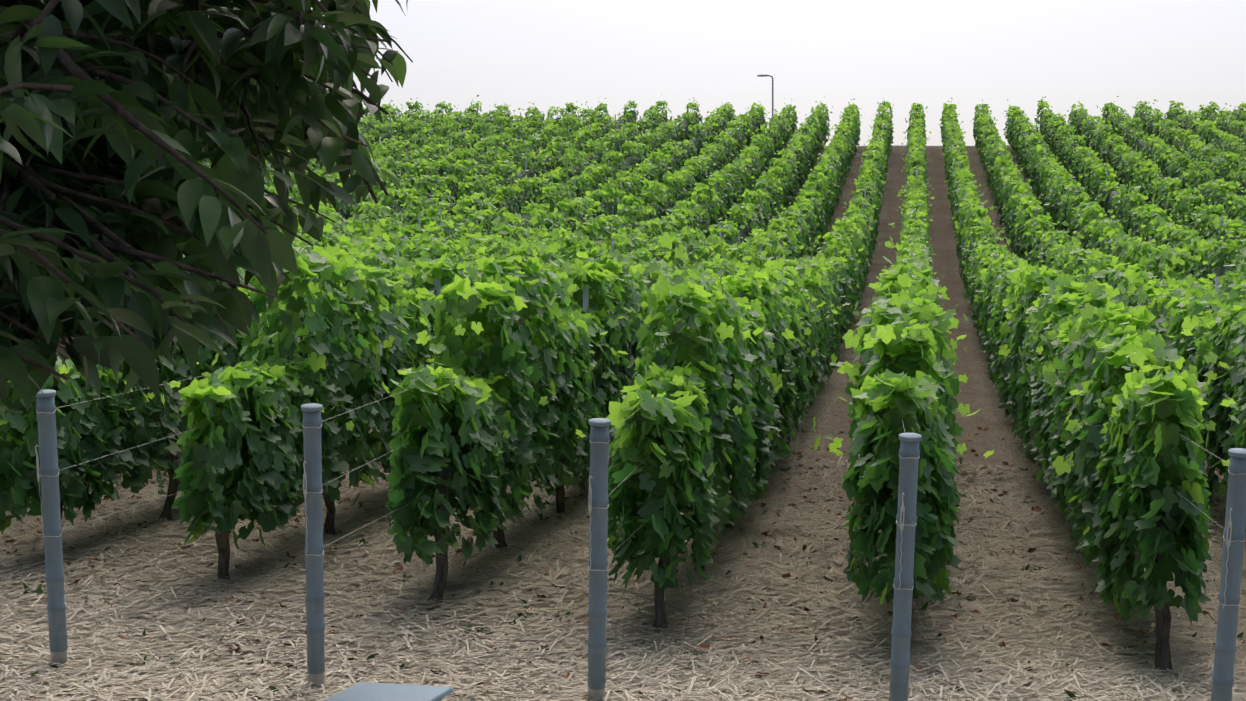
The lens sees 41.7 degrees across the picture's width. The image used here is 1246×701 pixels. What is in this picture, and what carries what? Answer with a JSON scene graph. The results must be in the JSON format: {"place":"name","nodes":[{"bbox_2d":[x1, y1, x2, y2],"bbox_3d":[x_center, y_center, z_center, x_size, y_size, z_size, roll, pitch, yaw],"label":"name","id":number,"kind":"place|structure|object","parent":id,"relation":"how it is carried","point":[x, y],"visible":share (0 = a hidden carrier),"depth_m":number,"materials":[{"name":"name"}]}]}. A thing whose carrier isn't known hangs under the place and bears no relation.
{"place":"outdoors","nodes":[
{"label":"outdoors","id":0,"kind":"place"},
{"bbox_2d":[324,682,452,700],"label":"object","id":1,"kind":"object","parent":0,"point":[364,691],"visible":1,"depth_m":3.60,"materials":[{"name":"grey metal"}]},
{"bbox_2d":[0,145,1245,700],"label":"hillside ground","id":2,"kind":"structure","parent":0,"point":[976,393],"depth_m":18.08,"materials":[{"name":"soil"}]},
{"bbox_2d":[35,372,219,666],"bbox_3d":[-2.831,0.935,9.490,0.145,1.595,2.431,0,0,6],"label":"end post row","id":3,"kind":"object","parent":2,"relation":"on","point":[48,469],"visible":0.92,"depth_m":8.43,"materials":[{"name":"metal"}]},
{"bbox_2d":[0,0,412,411],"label":"cherry tree","id":4,"kind":"object","parent":2,"relation":"on","point":[119,119],"visible":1,"depth_m":2.83,"materials":[{"name":"green plant"}]},
{"bbox_2d":[301,387,427,686],"bbox_3d":[-1.432,0.998,9.146,0.156,1.600,2.248,0,0,7],"label":"end post row","id":5,"kind":"object","parent":2,"relation":"on","point":[312,493],"visible":0.96,"depth_m":8.17,"materials":[{"name":"metal"}]},
{"bbox_2d":[587,406,645,700],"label":"end post row","id":6,"kind":"object","parent":2,"relation":"on","point":[598,502],"visible":1,"depth_m":7.91,"materials":[{"name":"metal"}]},
{"bbox_2d":[0,94,1245,673],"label":"grapevines","id":7,"kind":"object","parent":2,"relation":"on","point":[496,356],"visible":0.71,"depth_m":12.93,"materials":[{"name":"green plant"}]},
{"bbox_2d":[0,414,1245,700],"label":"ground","id":8,"kind":"structure","parent":2,"relation":"on","point":[1030,676],"depth_m":10.06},
{"bbox_2d":[157,107,1242,523],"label":"vineyard trellis","id":9,"kind":"object","parent":2,"relation":"on","point":[585,309],"visible":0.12,"depth_m":42.45,"materials":[{"name":"metal"}]},
{"bbox_2d":[757,74,773,115],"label":"street lamp","id":10,"kind":"object","parent":2,"relation":"on","point":[762,75],"visible":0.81,"depth_m":111.59,"materials":[{"name":"metal"}]},
{"bbox_2d":[889,415,921,700],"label":"end post row","id":11,"kind":"object","parent":2,"relation":"on","point":[906,519],"visible":1,"depth_m":7.64,"materials":[{"name":"metal"}]},
{"bbox_2d":[1166,426,1245,700],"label":"end post row","id":12,"kind":"object","parent":2,"relation":"on","point":[1229,597],"visible":1,"depth_m":7.38,"materials":[{"name":"metal"}]},
{"bbox_2d":[311,0,1245,145],"label":"sky","id":13,"kind":"structure","parent":0,"point":[514,53],"materials":[{"name":"white"}]}
]}

